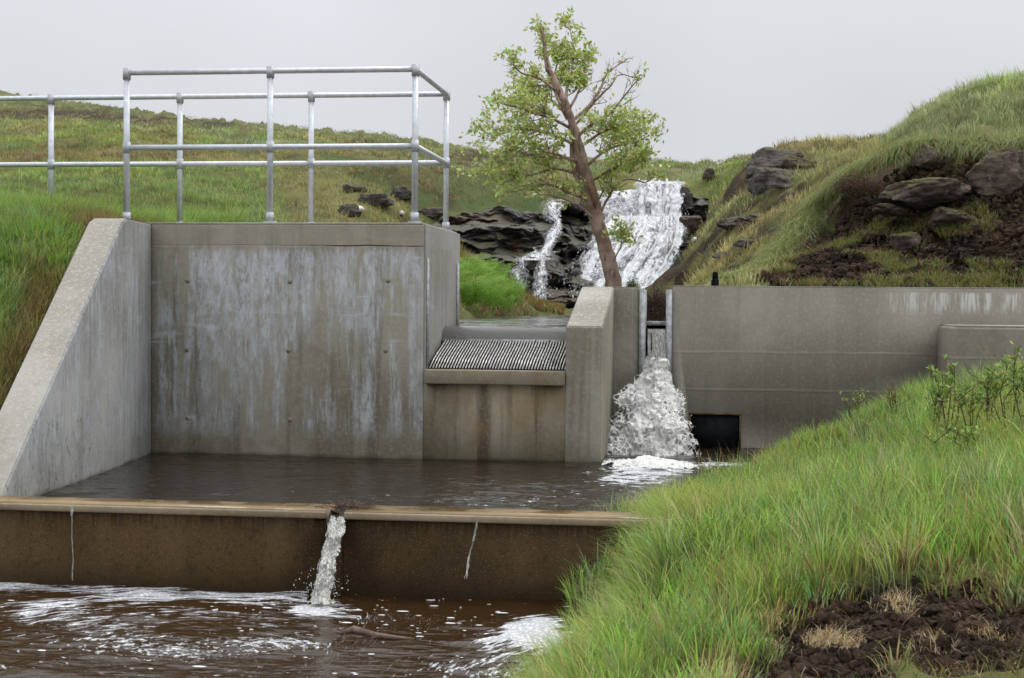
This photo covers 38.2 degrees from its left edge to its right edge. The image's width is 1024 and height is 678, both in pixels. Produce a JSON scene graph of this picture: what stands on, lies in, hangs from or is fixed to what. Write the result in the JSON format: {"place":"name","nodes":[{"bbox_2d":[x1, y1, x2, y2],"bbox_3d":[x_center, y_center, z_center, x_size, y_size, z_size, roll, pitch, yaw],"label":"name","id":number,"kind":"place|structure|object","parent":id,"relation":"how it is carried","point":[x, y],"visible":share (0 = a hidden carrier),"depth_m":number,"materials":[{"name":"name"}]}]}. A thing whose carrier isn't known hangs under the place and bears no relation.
{"place":"outdoors","nodes":[
{"label":"outdoors","id":0,"kind":"place"},
{"bbox_2d":[0,582,592,677],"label":"stream water","id":1,"kind":"structure","parent":0,"point":[60,624],"depth_m":6.38,"materials":[{"name":"brown liquid"}]},
{"bbox_2d":[9,598,505,674],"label":"foam flecks","id":2,"kind":"object","parent":1,"relation":"on","point":[354,673],"visible":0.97,"depth_m":6.78,"materials":[{"name":"white liquid"}]},
{"bbox_2d":[291,515,347,604],"bbox_3d":[-0.924,1.059,7.114,0.282,0.383,0.339,0,2,-19],"label":"weir jet","id":3,"kind":"object","parent":1,"relation":"on","point":[324,582],"visible":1,"depth_m":7.08,"materials":[{"name":"liquid"}]},
{"bbox_2d":[337,625,414,640],"bbox_3d":[-0.586,1.265,6.358,0.310,0.045,0.237,0,1,-17],"label":"driftwood","id":4,"kind":"object","parent":1,"relation":"in","point":[365,632],"visible":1,"depth_m":6.33,"materials":[{"name":"brown wood"}]},
{"bbox_2d":[40,448,772,516],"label":"pool water","id":5,"kind":"structure","parent":0,"point":[459,483],"depth_m":9.07,"materials":[{"name":"brown liquid"}]},
{"bbox_2d":[602,329,716,471],"bbox_3d":[0.985,0.454,10.588,0.958,1.022,1.841,1,1,7],"label":"sluice outflow","id":6,"kind":"object","parent":5,"relation":"on","point":[643,432],"visible":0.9,"depth_m":10.91,"materials":[{"name":"liquid"}]},
{"bbox_2d":[0,65,1023,408],"bbox_3d":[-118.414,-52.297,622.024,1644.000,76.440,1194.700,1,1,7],"label":"hillside ground","id":7,"kind":"structure","parent":0,"point":[672,276],"depth_m":20.83,"materials":[{"name":"green plant"}]},
{"bbox_2d":[0,186,255,409],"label":"bank grass","id":8,"kind":"structure","parent":7,"relation":"on","point":[45,227],"depth_m":9.66,"materials":[{"name":"green plant"}]},
{"bbox_2d":[0,218,640,496],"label":"intake dam","id":9,"kind":"structure","parent":7,"relation":"on","point":[331,339],"depth_m":10.41,"materials":[{"name":"concrete"}]},
{"bbox_2d":[0,64,451,230],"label":"handrail","id":10,"kind":"object","parent":9,"relation":"on","point":[269,147],"visible":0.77,"depth_m":11.64,"materials":[{"name":"silver metal"}]},
{"bbox_2d":[639,289,672,420],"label":"sluice gate","id":11,"kind":"structure","parent":9,"relation":"attached to","point":[643,339],"depth_m":11.40,"materials":[{"name":"metal"}]},
{"bbox_2d":[0,496,687,600],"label":"weir","id":12,"kind":"object","parent":7,"relation":"on","point":[418,552],"visible":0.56,"depth_m":7.31,"materials":[{"name":"concrete"}]},
{"bbox_2d":[71,507,73,579],"bbox_3d":[-2.201,1.020,7.405,0.016,0.371,0.048,0,2,-25],"label":"weir dribble","id":13,"kind":"object","parent":12,"relation":"attached to","point":[72,543],"visible":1,"depth_m":7.40,"materials":[{"name":"liquid"}]},
{"bbox_2d":[314,497,377,523],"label":"twig clump","id":14,"kind":"object","parent":12,"relation":"on","point":[342,506],"visible":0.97,"depth_m":7.36,"materials":[{"name":"brown wood"}]},
{"bbox_2d":[464,518,477,578],"bbox_3d":[-0.194,1.003,7.092,0.017,0.277,0.116,1,2,29],"label":"weir dribble","id":15,"kind":"object","parent":12,"relation":"attached to","point":[467,568],"visible":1,"depth_m":7.08,"materials":[{"name":"liquid"}]},
{"bbox_2d":[337,203,361,216],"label":"boulder","id":16,"kind":"object","parent":7,"relation":"on","point":[352,209],"visible":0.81,"depth_m":14.66,"materials":[{"name":"grey stone"}]},
{"bbox_2d":[343,184,367,192],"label":"boulder","id":17,"kind":"object","parent":7,"relation":"on","point":[357,188],"visible":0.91,"depth_m":20.66,"materials":[{"name":"grey stone"}]},
{"bbox_2d":[358,193,393,206],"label":"boulder","id":18,"kind":"object","parent":7,"relation":"on","point":[379,199],"visible":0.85,"depth_m":20.25,"materials":[{"name":"grey stone"}]},
{"bbox_2d":[390,186,411,199],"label":"boulder","id":19,"kind":"object","parent":7,"relation":"on","point":[402,192],"visible":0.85,"depth_m":27.98,"materials":[{"name":"grey stone"}]},
{"bbox_2d":[418,207,442,219],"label":"boulder","id":20,"kind":"object","parent":7,"relation":"on","point":[435,212],"visible":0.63,"depth_m":27.75,"materials":[{"name":"grey stone"}]},
{"bbox_2d":[460,277,475,298],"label":"bracken fern","id":21,"kind":"object","parent":7,"relation":"on","point":[465,287],"visible":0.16,"depth_m":16.75,"materials":[{"name":"green plant"}]},
{"bbox_2d":[460,258,481,274],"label":"bracken fern","id":22,"kind":"object","parent":7,"relation":"on","point":[469,264],"visible":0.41,"depth_m":19.51,"materials":[{"name":"green plant"}]},
{"bbox_2d":[460,253,482,271],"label":"bracken fern","id":23,"kind":"object","parent":7,"relation":"on","point":[466,262],"visible":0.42,"depth_m":19.61,"materials":[{"name":"green plant"}]},
{"bbox_2d":[460,272,533,317],"bbox_3d":[-0.862,-0.556,17.815,2.126,0.632,2.298,1,1,7],"label":"bank sedge","id":24,"kind":"object","parent":7,"relation":"on","point":[516,305],"visible":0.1,"depth_m":17.97,"materials":[{"name":"plant"}]},
{"bbox_2d":[506,284,530,302],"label":"bracken fern","id":25,"kind":"object","parent":24,"relation":"on","point":[518,293],"visible":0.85,"depth_m":17.68,"materials":[{"name":"green plant"}]},
{"bbox_2d":[465,280,537,317],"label":"fern bank","id":26,"kind":"structure","parent":7,"relation":"on","point":[532,313],"depth_m":17.78,"materials":[{"name":"plant"}]},
{"bbox_2d":[460,274,485,305],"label":"bracken fern","id":27,"kind":"object","parent":26,"relation":"on","point":[464,302],"visible":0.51,"depth_m":16.71,"materials":[{"name":"green plant"}]},
{"bbox_2d":[460,260,485,277],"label":"bracken fern","id":28,"kind":"object","parent":26,"relation":"on","point":[477,268],"visible":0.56,"depth_m":18.74,"materials":[{"name":"green plant"}]},
{"bbox_2d":[460,274,495,306],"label":"bracken fern","id":29,"kind":"object","parent":26,"relation":"on","point":[467,291],"visible":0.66,"depth_m":16.72,"materials":[{"name":"green plant"}]},
{"bbox_2d":[466,264,497,279],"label":"bracken fern","id":30,"kind":"object","parent":26,"relation":"on","point":[480,272],"visible":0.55,"depth_m":18.70,"materials":[{"name":"green plant"}]},
{"bbox_2d":[468,275,503,293],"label":"bracken fern","id":31,"kind":"object","parent":26,"relation":"on","point":[492,282],"visible":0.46,"depth_m":17.77,"materials":[{"name":"green plant"}]},
{"bbox_2d":[470,283,503,306],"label":"bracken fern","id":32,"kind":"object","parent":26,"relation":"on","point":[482,301],"visible":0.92,"depth_m":16.70,"materials":[{"name":"green plant"}]},
{"bbox_2d":[472,252,501,276],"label":"bracken fern","id":33,"kind":"object","parent":26,"relation":"on","point":[487,263],"visible":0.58,"depth_m":19.50,"materials":[{"name":"green plant"}]},
{"bbox_2d":[478,278,510,306],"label":"bracken fern","id":34,"kind":"object","parent":26,"relation":"on","point":[497,303],"visible":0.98,"depth_m":16.71,"materials":[{"name":"green plant"}]},
{"bbox_2d":[481,266,510,282],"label":"bracken fern","id":35,"kind":"object","parent":26,"relation":"on","point":[497,274],"visible":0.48,"depth_m":18.74,"materials":[{"name":"green plant"}]},
{"bbox_2d":[481,276,514,299],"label":"bracken fern","id":36,"kind":"object","parent":26,"relation":"on","point":[502,282],"visible":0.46,"depth_m":17.70,"materials":[{"name":"green plant"}]},
{"bbox_2d":[482,261,514,279],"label":"bracken fern","id":37,"kind":"object","parent":26,"relation":"on","point":[502,269],"visible":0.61,"depth_m":19.49,"materials":[{"name":"green plant"}]},
{"bbox_2d":[491,277,518,285],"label":"bracken fern","id":38,"kind":"object","parent":26,"relation":"on","point":[505,281],"visible":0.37,"depth_m":18.75,"materials":[{"name":"green plant"}]},
{"bbox_2d":[502,286,520,302],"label":"bracken fern","id":39,"kind":"object","parent":26,"relation":"on","point":[510,295],"visible":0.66,"depth_m":17.68,"materials":[{"name":"green plant"}]},
{"bbox_2d":[503,276,525,287],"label":"bracken fern","id":40,"kind":"object","parent":26,"relation":"on","point":[520,284],"visible":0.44,"depth_m":19.53,"materials":[{"name":"green plant"}]},
{"bbox_2d":[498,295,519,309],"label":"bracken fern","id":41,"kind":"object","parent":7,"relation":"on","point":[505,305],"visible":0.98,"depth_m":16.72,"materials":[{"name":"green plant"}]},
{"bbox_2d":[460,241,566,314],"bbox_3d":[-0.164,-0.886,20.738,2.037,1.083,2.183,1,1,7],"label":"pool sedge","id":42,"kind":"object","parent":7,"relation":"on","point":[541,304],"visible":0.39,"depth_m":19.99,"materials":[{"name":"plant"}]},
{"bbox_2d":[433,196,708,308],"bbox_3d":[0.991,-1.498,25.799,5.037,2.406,8.420,1,1,7],"label":"rock face","id":43,"kind":"object","parent":7,"relation":"on","point":[506,235],"visible":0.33,"depth_m":24.71},
{"bbox_2d":[510,200,563,298],"bbox_3d":[0.507,-1.548,24.412,0.791,1.821,4.013,1,1,7],"label":"side trickle","id":44,"kind":"object","parent":43,"relation":"on","point":[546,245],"visible":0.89,"depth_m":23.74,"materials":[{"name":"liquid"}]},
{"bbox_2d":[549,178,688,297],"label":"waterfall","id":45,"kind":"structure","parent":43,"relation":"on","point":[661,211],"depth_m":25.79,"materials":[{"name":"liquid"}]},
{"bbox_2d":[679,186,692,215],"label":"boulder","id":46,"kind":"object","parent":43,"relation":"on","point":[687,199],"visible":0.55,"depth_m":27.28,"materials":[{"name":"grey stone"}]},
{"bbox_2d":[620,279,642,288],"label":"heather bush","id":47,"kind":"object","parent":7,"relation":"on","point":[633,283],"visible":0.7,"depth_m":12.04,"materials":[{"name":"green plant"}]},
{"bbox_2d":[640,283,672,327],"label":"heather bush","id":48,"kind":"object","parent":7,"relation":"on","point":[656,309],"visible":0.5,"depth_m":12.66,"materials":[{"name":"brown plant"}]},
{"bbox_2d":[679,215,703,231],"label":"boulder","id":49,"kind":"object","parent":7,"relation":"on","point":[692,223],"visible":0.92,"depth_m":25.17,"materials":[{"name":"stone"}]},
{"bbox_2d":[702,168,714,181],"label":"boulder","id":50,"kind":"object","parent":7,"relation":"on","point":[708,174],"visible":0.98,"depth_m":31.02,"materials":[{"name":"grey stone"}]},
{"bbox_2d":[711,272,718,285],"bbox_3d":[1.652,-0.418,12.031,0.066,0.260,0.068,1,1,7],"label":"marker post","id":51,"kind":"object","parent":7,"relation":"on","point":[715,281],"visible":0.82,"depth_m":12.01,"materials":[{"name":"black plastic"}]},
{"bbox_2d":[712,251,731,258],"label":"boulder","id":52,"kind":"object","parent":7,"relation":"on","point":[718,255],"visible":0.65,"depth_m":16.41,"materials":[{"name":"grey stone"}]},
{"bbox_2d":[715,216,743,229],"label":"boulder","id":53,"kind":"object","parent":7,"relation":"on","point":[726,223],"visible":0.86,"depth_m":18.71,"materials":[{"name":"grey stone"}]},
{"bbox_2d":[701,256,784,285],"bbox_3d":[2.002,-0.560,12.615,0.616,0.364,1.432,1,2,35],"label":"turf fringe","id":54,"kind":"object","parent":7,"relation":"on","point":[748,265],"visible":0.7,"depth_m":12.55,"materials":[{"name":"green plant"}]},
{"bbox_2d":[733,239,752,246],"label":"boulder","id":55,"kind":"object","parent":7,"relation":"on","point":[740,242],"visible":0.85,"depth_m":15.71,"materials":[{"name":"grey stone"}]},
{"bbox_2d":[741,213,766,221],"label":"boulder","id":56,"kind":"object","parent":7,"relation":"on","point":[750,218],"visible":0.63,"depth_m":18.32,"materials":[{"name":"grey stone"}]},
{"bbox_2d":[747,167,795,196],"bbox_3d":[3.466,-2.001,19.238,0.810,0.479,0.778,1,1,7],"label":"boulder","id":57,"kind":"object","parent":7,"relation":"on","point":[761,180],"visible":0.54,"depth_m":19.04,"materials":[{"name":"grey stone"}]},
{"bbox_2d":[745,147,803,178],"bbox_3d":[3.575,-2.386,20.121,0.788,0.476,0.592,1,1,7],"label":"boulder","id":58,"kind":"object","parent":7,"relation":"on","point":[768,157],"visible":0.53,"depth_m":19.99,"materials":[{"name":"grey stone"}]},
{"bbox_2d":[778,155,817,169],"bbox_3d":[3.793,-2.253,19.510,0.487,0.333,0.461,0,1,-14],"label":"boulder","id":59,"kind":"object","parent":7,"relation":"on","point":[790,162],"visible":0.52,"depth_m":19.38,"materials":[{"name":"grey stone"}]},
{"bbox_2d":[745,183,851,266],"bbox_3d":[2.606,-1.041,13.732,0.912,0.988,2.003,1,2,35],"label":"turf fringe","id":60,"kind":"object","parent":7,"relation":"on","point":[805,220],"visible":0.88,"depth_m":13.91,"materials":[{"name":"green plant"}]},
{"bbox_2d":[829,169,887,199],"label":"heather bush","id":61,"kind":"object","parent":7,"relation":"on","point":[855,184],"visible":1,"depth_m":13.34,"materials":[{"name":"brown plant"}]},
{"bbox_2d":[735,148,1023,286],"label":"peat crumbs","id":62,"kind":"object","parent":7,"relation":"on","point":[806,268],"visible":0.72,"depth_m":12.44,"materials":[{"name":"brown soil"}]},
{"bbox_2d":[741,197,1023,287],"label":"peat moss tufts","id":63,"kind":"object","parent":7,"relation":"on","point":[976,278],"visible":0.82,"depth_m":12.04,"materials":[{"name":"green plant"}]},
{"bbox_2d":[871,203,909,216],"bbox_3d":[3.322,-1.125,12.948,0.347,0.124,0.264,1,1,7],"label":"boulder","id":64,"kind":"object","parent":7,"relation":"on","point":[887,209],"visible":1,"depth_m":12.86,"materials":[{"name":"grey stone"}]},
{"bbox_2d":[889,231,921,254],"bbox_3d":[3.364,-0.815,12.607,0.284,0.212,0.233,1,1,7],"label":"boulder","id":65,"kind":"object","parent":7,"relation":"on","point":[903,241],"visible":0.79,"depth_m":12.55,"materials":[{"name":"grey stone"}]},
{"bbox_2d":[796,128,1023,200],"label":"turf fringe","id":66,"kind":"object","parent":7,"relation":"on","point":[900,149],"visible":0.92,"depth_m":13.54,"materials":[{"name":"green plant"}]},
{"bbox_2d":[877,177,971,209],"bbox_3d":[3.589,-1.267,12.900,0.771,0.276,0.562,1,1,7],"label":"boulder","id":67,"kind":"object","parent":7,"relation":"on","point":[924,193],"visible":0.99,"depth_m":12.71,"materials":[{"name":"grey stone"}]},
{"bbox_2d":[919,245,941,253],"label":"boulder","id":68,"kind":"object","parent":7,"relation":"on","point":[929,247],"visible":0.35,"depth_m":12.40,"materials":[{"name":"grey stone"}]},
{"bbox_2d":[910,143,952,169],"bbox_3d":[3.831,-1.658,13.492,0.398,0.242,0.326,1,1,7],"label":"boulder","id":69,"kind":"object","parent":7,"relation":"on","point":[931,163],"visible":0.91,"depth_m":13.41,"materials":[{"name":"grey stone"}]},
{"bbox_2d":[926,206,974,228],"bbox_3d":[3.766,-1.041,12.685,0.392,0.208,0.332,1,1,7],"label":"boulder","id":70,"kind":"object","parent":7,"relation":"on","point":[941,216],"visible":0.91,"depth_m":12.59,"materials":[{"name":"grey stone"}]},
{"bbox_2d":[970,236,989,246],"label":"boulder","id":71,"kind":"object","parent":7,"relation":"on","point":[977,242],"visible":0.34,"depth_m":12.52,"materials":[{"name":"grey stone"}]},
{"bbox_2d":[964,146,1023,204],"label":"boulder","id":72,"kind":"object","parent":7,"relation":"on","point":[992,174],"visible":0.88,"depth_m":12.87,"materials":[{"name":"grey stone"}]},
{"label":"tree mound","id":73,"kind":"structure","parent":7,"relation":"on","visible":0},
{"bbox_2d":[451,5,672,286],"bbox_3d":[0.544,-2.096,16.537,2.574,3.502,1.961,1,1,7],"label":"rowan tree","id":74,"kind":"object","parent":73,"relation":"on","point":[527,99],"visible":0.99,"depth_m":16.42,"materials":[{"name":"green plant"}]},
{"bbox_2d":[455,315,665,325],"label":"pool water","id":75,"kind":"structure","parent":0,"point":[554,320],"depth_m":13.11,"materials":[{"name":"grey liquid"}]},
{"bbox_2d":[569,409,1023,677],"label":"bank ground","id":76,"kind":"structure","parent":0,"point":[874,646],"depth_m":5.49,"materials":[{"name":"brown soil"}]},
{"bbox_2d":[469,471,703,677],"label":"bank fringe","id":77,"kind":"object","parent":76,"relation":"on","point":[536,671],"visible":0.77,"depth_m":6.17,"materials":[{"name":"green plant"}]},
{"bbox_2d":[759,634,792,647],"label":"straw tuft","id":78,"kind":"object","parent":76,"relation":"on","point":[776,641],"visible":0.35,"depth_m":5.45,"materials":[{"name":"beige plant"}]},
{"bbox_2d":[540,343,1023,677],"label":"bank grass","id":79,"kind":"structure","parent":76,"relation":"on","point":[885,515],"depth_m":6.31,"materials":[{"name":"green plant"}]},
{"bbox_2d":[794,618,872,649],"bbox_3d":[1.188,1.052,5.341,0.316,0.106,0.328,0,2,-33],"label":"straw tuft","id":80,"kind":"object","parent":76,"relation":"on","point":[814,637],"visible":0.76,"depth_m":5.33,"materials":[{"name":"beige plant"}]},
{"bbox_2d":[671,286,1023,448],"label":"retaining wall","id":81,"kind":"structure","parent":76,"relation":"on","point":[759,364],"depth_m":11.26,"materials":[{"name":"concrete"}]},
{"bbox_2d":[840,385,872,424],"bbox_3d":[2.369,0.470,10.190,0.247,0.353,0.132,0,2,-19],"label":"willow sapling","id":82,"kind":"object","parent":76,"relation":"on","point":[856,399],"visible":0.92,"depth_m":10.19,"materials":[{"name":"green plant"}]},
{"bbox_2d":[733,572,1012,677],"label":"rim straw","id":83,"kind":"object","parent":76,"relation":"on","point":[869,647],"visible":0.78,"depth_m":5.29,"materials":[{"name":"brown plant"}]},
{"bbox_2d":[731,574,1023,677],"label":"peat crumbs","id":84,"kind":"object","parent":76,"relation":"on","point":[796,660],"visible":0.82,"depth_m":5.23,"materials":[{"name":"brown soil"}]},
{"bbox_2d":[770,577,1022,677],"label":"loose straw","id":85,"kind":"object","parent":76,"relation":"on","point":[903,623],"visible":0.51,"depth_m":5.34,"materials":[{"name":"beige plant"}]},
{"bbox_2d":[863,576,935,613],"bbox_3d":[1.494,0.961,5.623,0.328,0.139,0.327,1,1,7],"label":"straw tuft","id":86,"kind":"object","parent":76,"relation":"on","point":[895,603],"visible":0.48,"depth_m":5.60,"materials":[{"name":"beige plant"}]},
{"bbox_2d":[885,382,913,416],"bbox_3d":[2.598,0.438,9.992,0.217,0.330,0.111,-1,2,-35],"label":"willow sapling","id":87,"kind":"object","parent":76,"relation":"on","point":[892,397],"visible":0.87,"depth_m":9.97,"materials":[{"name":"green plant"}]},
{"bbox_2d":[899,621,966,654],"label":"straw tuft","id":88,"kind":"object","parent":76,"relation":"on","point":[931,637],"visible":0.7,"depth_m":5.11,"materials":[{"name":"beige plant"}]},
{"bbox_2d":[922,372,953,427],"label":"willow shrub","id":89,"kind":"object","parent":76,"relation":"on","point":[937,413],"visible":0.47,"depth_m":8.94,"materials":[{"name":"green plant"}]},
{"bbox_2d":[916,421,985,460],"bbox_3d":[2.285,0.560,7.713,0.324,0.277,0.198,2,2,38],"label":"willow shrub","id":90,"kind":"object","parent":76,"relation":"on","point":[950,427],"visible":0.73,"depth_m":7.67,"materials":[{"name":"green plant"}]},
{"bbox_2d":[926,354,982,441],"bbox_3d":[2.531,0.362,8.453,0.317,0.558,0.154,1,2,28],"label":"willow shrub","id":91,"kind":"object","parent":76,"relation":"on","point":[950,377],"visible":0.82,"depth_m":8.46,"materials":[{"name":"green plant"}]},
{"bbox_2d":[943,375,995,441],"bbox_3d":[2.539,0.415,8.132,0.311,0.440,0.247,1,1,7],"label":"willow shrub","id":92,"kind":"object","parent":76,"relation":"on","point":[963,392],"visible":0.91,"depth_m":8.16,"materials":[{"name":"green plant"}]},
{"bbox_2d":[962,360,1009,428],"bbox_3d":[2.739,0.342,8.539,0.224,0.447,0.182,0,2,-25],"label":"willow shrub","id":93,"kind":"object","parent":76,"relation":"on","point":[989,376],"visible":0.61,"depth_m":8.51,"materials":[{"name":"green plant"}]},
{"bbox_2d":[966,618,1012,640],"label":"straw tuft","id":94,"kind":"object","parent":76,"relation":"on","point":[987,630],"visible":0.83,"depth_m":5.13,"materials":[{"name":"beige plant"}]},
{"bbox_2d":[985,354,1023,432],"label":"willow shrub","id":95,"kind":"object","parent":76,"relation":"on","point":[1008,365],"visible":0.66,"depth_m":8.12,"materials":[{"name":"green plant"}]},
{"bbox_2d":[1005,340,1023,435],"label":"willow shrub","id":96,"kind":"object","parent":76,"relation":"on","point":[1015,371],"visible":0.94,"depth_m":7.84,"materials":[{"name":"green plant"}]}
]}

